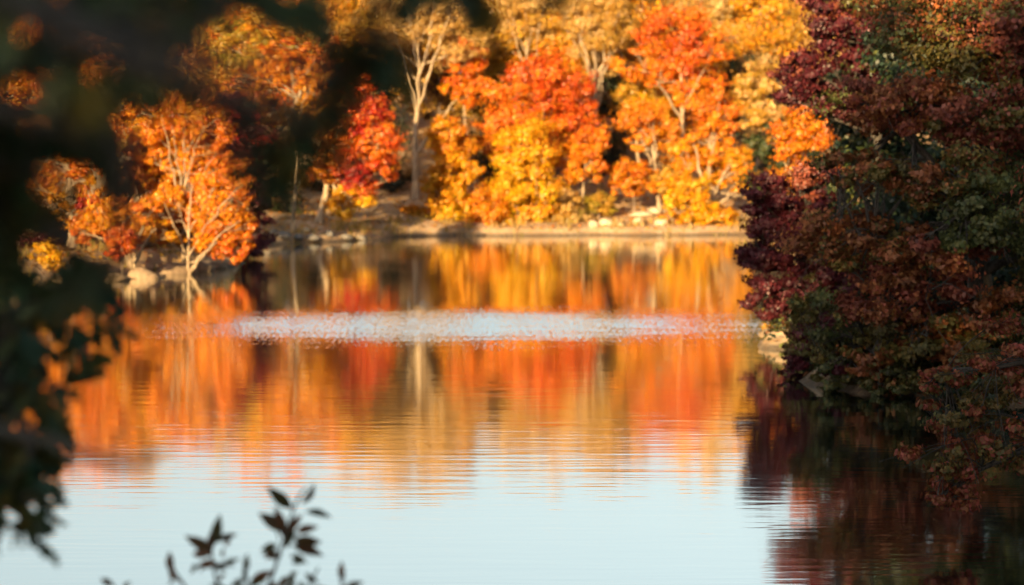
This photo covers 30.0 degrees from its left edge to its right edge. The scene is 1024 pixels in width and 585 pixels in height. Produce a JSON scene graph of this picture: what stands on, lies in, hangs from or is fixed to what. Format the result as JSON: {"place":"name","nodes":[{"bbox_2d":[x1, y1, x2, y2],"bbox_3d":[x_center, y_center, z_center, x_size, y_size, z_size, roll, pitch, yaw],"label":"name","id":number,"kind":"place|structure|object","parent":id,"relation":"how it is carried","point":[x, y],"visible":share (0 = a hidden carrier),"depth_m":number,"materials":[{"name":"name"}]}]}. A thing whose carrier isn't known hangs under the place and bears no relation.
{"place":"outdoors","nodes":[
{"label":"outdoors","id":0,"kind":"place"},
{"bbox_2d":[0,235,1023,584],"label":"water","id":1,"kind":"structure","parent":0,"point":[586,409],"depth_m":27.55,"materials":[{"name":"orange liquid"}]},
{"bbox_2d":[27,77,1023,403],"bbox_3d":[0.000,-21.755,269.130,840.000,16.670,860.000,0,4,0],"label":"ground","id":2,"kind":"structure","parent":0,"point":[155,259],"depth_m":95.51,"materials":[{"name":"soil"}]},
{"bbox_2d":[6,36,42,193],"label":"maple tree","id":3,"kind":"object","parent":2,"relation":"on","point":[23,92],"visible":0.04,"depth_m":66.25,"materials":[{"name":"orange plant"}]},
{"bbox_2d":[19,0,63,97],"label":"hillside tree","id":4,"kind":"object","parent":2,"relation":"on","point":[27,32],"visible":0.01,"depth_m":112.53,"materials":[{"name":"brown plant"}]},
{"bbox_2d":[25,197,66,250],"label":"thicket","id":5,"kind":"object","parent":2,"relation":"on","point":[30,241],"visible":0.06,"depth_m":65.70,"materials":[{"name":"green plant"}]},
{"bbox_2d":[28,241,66,270],"bbox_3d":[-14.341,-1.090,58.947,1.134,1.281,1.233,-4,6,-43],"label":"autumn bush","id":6,"kind":"object","parent":2,"relation":"on","point":[51,257],"visible":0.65,"depth_m":58.68,"materials":[{"name":"yellow plant"}]},
{"bbox_2d":[28,63,139,245],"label":"maple tree","id":7,"kind":"object","parent":2,"relation":"on","point":[72,173],"visible":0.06,"depth_m":65.71,"materials":[{"name":"orange plant"}]},
{"bbox_2d":[50,198,153,248],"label":"thicket","id":8,"kind":"object","parent":2,"relation":"on","point":[97,240],"visible":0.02,"depth_m":67.43,"materials":[{"name":"brown plant"}]},
{"bbox_2d":[106,273,130,281],"bbox_3d":[-12.687,-0.386,61.154,0.859,0.480,1.159,3,5,36],"label":"rock","id":9,"kind":"object","parent":2,"relation":"on","point":[123,277],"visible":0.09,"depth_m":60.92,"materials":[{"name":"beige stone"}]},
{"bbox_2d":[98,223,142,274],"bbox_3d":[-12.585,-1.231,61.803,1.311,2.075,1.477,2,5,31],"label":"autumn bush","id":10,"kind":"object","parent":2,"relation":"on","point":[127,240],"visible":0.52,"depth_m":61.61,"materials":[{"name":"brown plant"}]},
{"bbox_2d":[68,181,178,268],"bbox_3d":[-12.952,-2.155,63.569,3.862,3.118,2.090,0,4,0],"label":"maple tree","id":11,"kind":"object","parent":2,"relation":"on","point":[91,204],"visible":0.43,"depth_m":63.35,"materials":[{"name":"orange plant"}]},
{"bbox_2d":[126,267,160,278],"bbox_3d":[-12.014,-0.508,62.477,1.159,0.628,1.155,0,4,4],"label":"rock","id":12,"kind":"object","parent":2,"relation":"on","point":[139,273],"visible":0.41,"depth_m":62.02,"materials":[{"name":"beige stone"}]},
{"bbox_2d":[124,124,183,244],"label":"maple tree","id":13,"kind":"object","parent":2,"relation":"on","point":[144,172],"visible":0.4,"depth_m":68.47,"materials":[{"name":"brown plant"}]},
{"bbox_2d":[84,58,224,213],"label":"maple tree","id":14,"kind":"object","parent":2,"relation":"on","point":[135,123],"visible":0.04,"depth_m":79.27,"materials":[{"name":"orange plant"}]},
{"bbox_2d":[142,172,198,246],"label":"thicket","id":15,"kind":"object","parent":2,"relation":"on","point":[164,215],"visible":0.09,"depth_m":68.47,"materials":[{"name":"brown plant"}]},
{"bbox_2d":[156,262,192,274],"bbox_3d":[-11.463,-0.676,64.697,1.116,0.720,1.732,2,4,20],"label":"rock","id":16,"kind":"object","parent":2,"relation":"on","point":[172,268],"visible":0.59,"depth_m":64.35,"materials":[{"name":"beige stone"}]},
{"bbox_2d":[136,89,236,262],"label":"maple tree","id":17,"kind":"object","parent":2,"relation":"on","point":[191,154],"visible":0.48,"depth_m":66.14,"materials":[{"name":"orange plant"}]},
{"bbox_2d":[191,262,214,271],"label":"rock","id":18,"kind":"object","parent":2,"relation":"on","point":[203,267],"visible":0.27,"depth_m":65.97,"materials":[{"name":"stone"}]},
{"bbox_2d":[147,158,260,273],"bbox_3d":[-10.492,-2.285,64.725,4.017,4.646,3.450,0,4,0],"label":"maple tree","id":19,"kind":"object","parent":2,"relation":"on","point":[217,222],"visible":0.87,"depth_m":64.44,"materials":[{"name":"orange plant"}]},
{"bbox_2d":[210,262,227,268],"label":"rock","id":20,"kind":"object","parent":2,"relation":"on","point":[218,265],"visible":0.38,"depth_m":67.46,"materials":[{"name":"stone"}]},
{"bbox_2d":[100,483,362,584],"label":"leafy shrub","id":21,"kind":"object","parent":2,"relation":"on","point":[276,521],"visible":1,"depth_m":7.29,"materials":[{"name":"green plant"}]},
{"bbox_2d":[212,97,282,257],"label":"plum tree","id":22,"kind":"object","parent":2,"relation":"on","point":[260,240],"visible":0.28,"depth_m":73.64,"materials":[{"name":"brown plant"}]},
{"bbox_2d":[188,100,307,213],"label":"evergreen tree","id":23,"kind":"object","parent":2,"relation":"on","point":[299,199],"visible":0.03,"depth_m":96.72,"materials":[{"name":"green plant"}]},
{"bbox_2d":[177,5,335,129],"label":"hillside tree","id":24,"kind":"object","parent":2,"relation":"on","point":[235,79],"visible":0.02,"depth_m":111.15,"materials":[{"name":"orange plant"}]},
{"bbox_2d":[231,16,300,101],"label":"hillside tree","id":25,"kind":"object","parent":2,"relation":"on","point":[253,61],"visible":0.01,"depth_m":122.00,"materials":[{"name":"orange plant"}]},
{"bbox_2d":[276,231,291,239],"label":"rock","id":26,"kind":"object","parent":2,"relation":"on","point":[285,235],"visible":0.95,"depth_m":85.63,"materials":[{"name":"grey stone"}]},
{"bbox_2d":[179,0,389,136],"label":"maple tree","id":27,"kind":"object","parent":2,"relation":"on","point":[233,37],"visible":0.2,"depth_m":96.59,"materials":[{"name":"orange plant"}]},
{"bbox_2d":[0,0,575,567],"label":"overhanging oak","id":28,"kind":"object","parent":2,"relation":"on","point":[138,46],"visible":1,"depth_m":2.97,"materials":[{"name":"green plant"}]},
{"bbox_2d":[252,37,340,232],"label":"maple tree","id":29,"kind":"object","parent":2,"relation":"on","point":[280,80],"visible":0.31,"depth_m":87.63,"materials":[{"name":"orange plant"}]},
{"bbox_2d":[293,233,303,240],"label":"rock","id":30,"kind":"object","parent":2,"relation":"on","point":[299,236],"visible":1,"depth_m":86.53,"materials":[{"name":"grey stone"}]},
{"bbox_2d":[307,234,320,240],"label":"rock","id":31,"kind":"object","parent":2,"relation":"on","point":[312,237],"visible":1,"depth_m":87.00,"materials":[{"name":"grey stone"}]},
{"bbox_2d":[267,61,375,192],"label":"evergreen tree","id":32,"kind":"object","parent":2,"relation":"on","point":[304,169],"visible":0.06,"depth_m":103.48,"materials":[{"name":"green plant"}]},
{"bbox_2d":[325,230,333,236],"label":"rock","id":33,"kind":"object","parent":2,"relation":"on","point":[329,233],"visible":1,"depth_m":87.86,"materials":[{"name":"grey stone"}]},
{"bbox_2d":[341,234,353,240],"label":"rock","id":34,"kind":"object","parent":2,"relation":"on","point":[349,237],"visible":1,"depth_m":88.43,"materials":[{"name":"grey stone"}]},
{"bbox_2d":[305,77,409,223],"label":"maple tree","id":35,"kind":"object","parent":2,"relation":"on","point":[369,132],"visible":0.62,"depth_m":90.63,"materials":[{"name":"red plant"}]},
{"bbox_2d":[355,235,366,239],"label":"rock","id":36,"kind":"object","parent":2,"relation":"on","point":[362,237],"visible":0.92,"depth_m":89.20,"materials":[{"name":"grey stone"}]},
{"bbox_2d":[323,0,430,114],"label":"hillside tree","id":37,"kind":"object","parent":2,"relation":"on","point":[357,4],"visible":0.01,"depth_m":117.03,"materials":[{"name":"orange plant"}]},
{"bbox_2d":[349,65,427,192],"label":"evergreen tree","id":38,"kind":"object","parent":2,"relation":"on","point":[404,175],"visible":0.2,"depth_m":105.40,"materials":[{"name":"green plant"}]},
{"bbox_2d":[399,203,428,216],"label":"autumn bush","id":39,"kind":"object","parent":2,"relation":"on","point":[412,209],"visible":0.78,"depth_m":97.81,"materials":[{"name":"brown plant"}]},
{"bbox_2d":[352,0,497,199],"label":"tall tree","id":40,"kind":"object","parent":2,"relation":"on","point":[439,34],"visible":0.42,"depth_m":102.50,"materials":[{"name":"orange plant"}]},
{"bbox_2d":[26,167,858,267],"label":"fallen leaves","id":41,"kind":"object","parent":2,"relation":"on","point":[326,218],"visible":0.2,"depth_m":96.41,"materials":[{"name":"orange plant"}]},
{"bbox_2d":[399,25,486,165],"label":"maple tree","id":42,"kind":"object","parent":2,"relation":"on","point":[433,90],"visible":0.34,"depth_m":107.40,"materials":[{"name":"leaves"},{"name":"pale bark"}]},
{"bbox_2d":[418,114,485,221],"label":"maple tree","id":43,"kind":"object","parent":2,"relation":"on","point":[447,184],"visible":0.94,"depth_m":96.77,"materials":[{"name":"yellow plant"}]},
{"bbox_2d":[437,36,489,192],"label":"maple tree","id":44,"kind":"object","parent":2,"relation":"on","point":[467,71],"visible":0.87,"depth_m":103.17,"materials":[{"name":"orange plant"}]},
{"bbox_2d":[425,0,523,117],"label":"hillside tree","id":45,"kind":"object","parent":2,"relation":"on","point":[464,61],"visible":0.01,"depth_m":124.88,"materials":[{"name":"orange plant"}]},
{"bbox_2d":[445,14,525,163],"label":"maple tree","id":46,"kind":"object","parent":2,"relation":"on","point":[499,68],"visible":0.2,"depth_m":108.61,"materials":[{"name":"brown plant"}]},
{"bbox_2d":[460,181,513,224],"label":"autumn bush","id":47,"kind":"object","parent":2,"relation":"on","point":[484,210],"visible":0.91,"depth_m":95.94,"materials":[{"name":"brown plant"}]},
{"bbox_2d":[455,56,535,186],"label":"evergreen tree","id":48,"kind":"object","parent":2,"relation":"on","point":[488,170],"visible":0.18,"depth_m":106.86,"materials":[{"name":"green plant"}]},
{"bbox_2d":[26,212,1003,271],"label":"shore grass","id":49,"kind":"structure","parent":2,"relation":"on","point":[393,221],"depth_m":94.32,"materials":[{"name":"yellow plant"}]},
{"bbox_2d":[457,3,579,107],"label":"hillside tree","id":50,"kind":"object","parent":2,"relation":"on","point":[503,13],"visible":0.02,"depth_m":112.94,"materials":[{"name":"orange plant"}]},
{"bbox_2d":[487,0,561,60],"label":"tall tree","id":51,"kind":"object","parent":2,"relation":"on","point":[515,8],"visible":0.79,"depth_m":107.81,"materials":[{"name":"orange plant"}]},
{"bbox_2d":[481,112,578,224],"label":"maple tree","id":52,"kind":"object","parent":2,"relation":"on","point":[530,186],"visible":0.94,"depth_m":96.18,"materials":[{"name":"yellow plant"}]},
{"bbox_2d":[467,38,615,195],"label":"maple tree","id":53,"kind":"object","parent":2,"relation":"on","point":[534,91],"visible":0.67,"depth_m":100.17,"materials":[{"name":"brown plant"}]},
{"bbox_2d":[492,0,593,69],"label":"hillside tree","id":54,"kind":"object","parent":2,"relation":"on","point":[567,15],"visible":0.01,"depth_m":122.92,"materials":[{"name":"orange plant"}]},
{"bbox_2d":[492,6,617,172],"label":"maple tree","id":55,"kind":"object","parent":2,"relation":"on","point":[562,41],"visible":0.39,"depth_m":107.81,"materials":[{"name":"brown plant"}]},
{"bbox_2d":[541,185,594,222],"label":"shore bush","id":56,"kind":"object","parent":2,"relation":"on","point":[566,209],"visible":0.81,"depth_m":96.79,"materials":[{"name":"brown plant"}]},
{"bbox_2d":[558,124,611,219],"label":"maple tree","id":57,"kind":"object","parent":2,"relation":"on","point":[585,154],"visible":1,"depth_m":98.09,"materials":[{"name":"orange plant"}]},
{"bbox_2d":[588,220,598,227],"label":"rock","id":58,"kind":"object","parent":2,"relation":"on","point":[593,224],"visible":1,"depth_m":95.40,"materials":[{"name":"beige stone"}]},
{"bbox_2d":[575,189,618,218],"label":"shore bush","id":59,"kind":"object","parent":2,"relation":"on","point":[594,204],"visible":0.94,"depth_m":98.26,"materials":[{"name":"yellow plant"}]},
{"bbox_2d":[555,0,640,184],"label":"tall tree","id":60,"kind":"object","parent":2,"relation":"on","point":[604,17],"visible":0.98,"depth_m":105.83,"materials":[{"name":"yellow plant"}]},
{"bbox_2d":[563,50,645,176],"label":"evergreen tree","id":61,"kind":"object","parent":2,"relation":"on","point":[610,159],"visible":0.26,"depth_m":108.92,"materials":[{"name":"green plant"}]},
{"bbox_2d":[599,218,612,225],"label":"rock","id":62,"kind":"object","parent":2,"relation":"on","point":[606,221],"visible":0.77,"depth_m":95.75,"materials":[{"name":"beige stone"}]},
{"bbox_2d":[571,0,681,140],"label":"hillside tree","id":63,"kind":"object","parent":2,"relation":"on","point":[640,10],"visible":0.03,"depth_m":117.47,"materials":[{"name":"orange plant"}]},
{"bbox_2d":[604,155,659,212],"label":"maple tree","id":64,"kind":"object","parent":2,"relation":"on","point":[630,186],"visible":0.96,"depth_m":99.44,"materials":[{"name":"brown plant"}]},
{"bbox_2d":[633,216,641,224],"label":"rock","id":65,"kind":"object","parent":2,"relation":"on","point":[638,218],"visible":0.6,"depth_m":96.17,"materials":[{"name":"beige stone"}]},
{"bbox_2d":[619,0,657,26],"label":"hillside tree","id":66,"kind":"object","parent":2,"relation":"on","point":[640,6],"visible":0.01,"depth_m":137.37,"materials":[{"name":"orange plant"}]},
{"bbox_2d":[629,211,653,216],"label":"rock","id":67,"kind":"object","parent":2,"relation":"on","point":[643,213],"visible":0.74,"depth_m":98.48,"materials":[{"name":"beige stone"}]},
{"bbox_2d":[608,75,676,189],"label":"maple tree","id":68,"kind":"object","parent":2,"relation":"on","point":[633,91],"visible":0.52,"depth_m":105.48,"materials":[{"name":"orange plant"}]},
{"bbox_2d":[610,96,687,211],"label":"maple tree","id":69,"kind":"object","parent":2,"relation":"on","point":[649,133],"visible":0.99,"depth_m":100.95,"materials":[{"name":"orange plant"}]},
{"bbox_2d":[647,207,661,213],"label":"rock","id":70,"kind":"object","parent":2,"relation":"on","point":[654,210],"visible":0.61,"depth_m":99.94,"materials":[{"name":"beige stone"}]},
{"bbox_2d":[654,219,667,225],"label":"rock","id":71,"kind":"object","parent":2,"relation":"on","point":[657,222],"visible":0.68,"depth_m":95.89,"materials":[{"name":"beige stone"}]},
{"bbox_2d":[602,0,736,188],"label":"maple tree","id":72,"kind":"object","parent":2,"relation":"on","point":[685,51],"visible":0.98,"depth_m":103.51,"materials":[{"name":"orange plant"}]},
{"bbox_2d":[602,3,767,165],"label":"maple tree","id":73,"kind":"object","parent":2,"relation":"on","point":[668,157],"visible":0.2,"depth_m":111.19,"materials":[{"name":"brown plant"}]},
{"bbox_2d":[655,0,724,77],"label":"hillside tree","id":74,"kind":"object","parent":2,"relation":"on","point":[690,5],"visible":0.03,"depth_m":137.46,"materials":[{"name":"orange plant"}]},
{"bbox_2d":[648,162,739,225],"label":"autumn bush","id":75,"kind":"object","parent":2,"relation":"on","point":[673,187],"visible":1,"depth_m":96.11,"materials":[{"name":"yellow plant"}]},
{"bbox_2d":[637,0,765,128],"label":"hillside tree","id":76,"kind":"object","parent":2,"relation":"on","point":[718,7],"visible":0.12,"depth_m":121.94,"materials":[{"name":"orange plant"}]},
{"bbox_2d":[664,86,760,206],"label":"maple tree","id":77,"kind":"object","parent":2,"relation":"on","point":[724,174],"visible":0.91,"depth_m":98.01,"materials":[{"name":"orange plant"}]},
{"bbox_2d":[702,43,795,171],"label":"evergreen tree","id":78,"kind":"object","parent":2,"relation":"on","point":[736,66],"visible":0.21,"depth_m":110.14,"materials":[{"name":"green plant"}]},
{"bbox_2d":[691,0,811,99],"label":"hillside tree","id":79,"kind":"object","parent":2,"relation":"on","point":[737,15],"visible":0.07,"depth_m":124.86,"materials":[{"name":"orange plant"}]},
{"bbox_2d":[728,43,788,174],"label":"maple tree","id":80,"kind":"object","parent":2,"relation":"on","point":[755,112],"visible":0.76,"depth_m":104.93,"materials":[{"name":"brown plant"}]},
{"bbox_2d":[758,328,772,337],"bbox_3d":[5.573,0.882,41.162,0.540,0.224,0.415,-1,4,-13],"label":"rock","id":81,"kind":"object","parent":2,"relation":"on","point":[760,334],"visible":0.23,"depth_m":41.09,"materials":[{"name":"beige stone"}]},
{"bbox_2d":[760,320,779,329],"bbox_3d":[5.968,0.783,42.538,0.857,0.595,0.617,-4,6,-42],"label":"shore bush","id":82,"kind":"object","parent":2,"relation":"on","point":[764,325],"visible":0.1,"depth_m":42.44,"materials":[{"name":"brown plant"}]},
{"bbox_2d":[726,0,817,57],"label":"hillside tree","id":83,"kind":"object","parent":2,"relation":"on","point":[794,15],"depth_m":136.25,"materials":[{"name":"orange plant"}]},
{"bbox_2d":[706,0,838,113],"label":"hillside tree","id":84,"kind":"object","parent":2,"relation":"on","point":[769,9],"visible":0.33,"depth_m":116.80,"materials":[{"name":"orange plant"}]},
{"bbox_2d":[728,151,868,322],"bbox_3d":[6.402,-0.746,41.701,3.346,4.690,2.687,0,4,0],"label":"plum tree","id":85,"kind":"object","parent":2,"relation":"on","point":[768,213],"visible":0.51,"depth_m":41.25,"materials":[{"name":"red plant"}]},
{"bbox_2d":[733,49,866,254],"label":"evergreen tree","id":86,"kind":"object","parent":2,"relation":"on","point":[765,151],"visible":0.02,"depth_m":71.72,"materials":[{"name":"green plant"}]},
{"bbox_2d":[758,104,848,195],"bbox_3d":[9.153,-2.009,58.892,2.978,7.988,2.311,1,4,18],"label":"maple tree","id":87,"kind":"object","parent":2,"relation":"on","point":[791,142],"visible":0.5,"depth_m":58.44,"materials":[{"name":"orange plant"}]},
{"bbox_2d":[775,302,839,378],"bbox_3d":[5.545,0.887,35.332,1.572,1.604,2.102,0,4,0],"label":"bank bush","id":88,"kind":"object","parent":2,"relation":"on","point":[798,350],"visible":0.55,"depth_m":34.92,"materials":[{"name":"green plant"}]},
{"bbox_2d":[774,286,856,364],"bbox_3d":[5.973,0.742,37.318,1.609,1.716,2.228,0,4,0],"label":"bank bush","id":89,"kind":"object","parent":2,"relation":"on","point":[791,325],"visible":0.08,"depth_m":37.38,"materials":[{"name":"green plant"}]},
{"bbox_2d":[775,13,860,141],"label":"hillside tree","id":90,"kind":"object","parent":2,"relation":"on","point":[805,42],"depth_m":115.86,"materials":[{"name":"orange plant"}]},
{"bbox_2d":[762,0,923,211],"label":"plum tree","id":91,"kind":"object","parent":2,"relation":"on","point":[801,73],"visible":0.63,"depth_m":45.38,"materials":[{"name":"red plant"}]},
{"bbox_2d":[808,324,896,393],"bbox_3d":[6.086,1.174,33.383,1.987,1.255,2.175,0,4,0],"label":"bank bush","id":92,"kind":"object","parent":2,"relation":"on","point":[834,384],"visible":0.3,"depth_m":32.85,"materials":[{"name":"green plant"}]},
{"bbox_2d":[762,266,1022,397],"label":"undergrowth","id":93,"kind":"object","parent":2,"relation":"on","point":[778,325],"visible":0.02,"depth_m":40.13,"materials":[{"name":"beige plant"}]},
{"bbox_2d":[768,0,1023,400],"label":"overhanging maple","id":94,"kind":"object","parent":2,"relation":"on","point":[985,44],"visible":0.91,"depth_m":31.84,"materials":[{"name":"red plant"}]},
{"bbox_2d":[785,47,1021,280],"bbox_3d":[11.476,-3.627,49.715,9.372,9.957,6.065,0,4,0],"label":"evergreen tree","id":95,"kind":"object","parent":2,"relation":"on","point":[844,130],"visible":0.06,"depth_m":49.45,"materials":[{"name":"green plant"}]},
{"bbox_2d":[860,324,956,397],"bbox_3d":[6.921,1.097,32.884,2.149,1.449,2.371,0,4,0],"label":"bank bush","id":96,"kind":"object","parent":2,"relation":"on","point":[894,370],"visible":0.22,"depth_m":32.11,"materials":[{"name":"green plant"}]},
{"bbox_2d":[798,0,1023,300],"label":"evergreen tree","id":97,"kind":"object","parent":2,"relation":"on","point":[933,148],"visible":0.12,"depth_m":42.43,"materials":[{"name":"green plant"}]},
{"bbox_2d":[879,166,1023,514],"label":"overhanging maple","id":98,"kind":"object","parent":2,"relation":"on","point":[1011,387],"visible":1,"depth_m":20.36,"materials":[{"name":"red plant"}]},
{"bbox_2d":[915,328,1002,400],"bbox_3d":[7.825,1.180,32.372,1.683,1.355,2.524,2,4,20],"label":"bank bush","id":99,"kind":"object","parent":2,"relation":"on","point":[965,388],"visible":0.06,"depth_m":31.61,"materials":[{"name":"green plant"}]},
{"bbox_2d":[966,341,1023,399],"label":"bank bush","id":100,"kind":"object","parent":2,"relation":"on","point":[977,383],"visible":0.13,"depth_m":31.43,"materials":[{"name":"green plant"}]}
]}

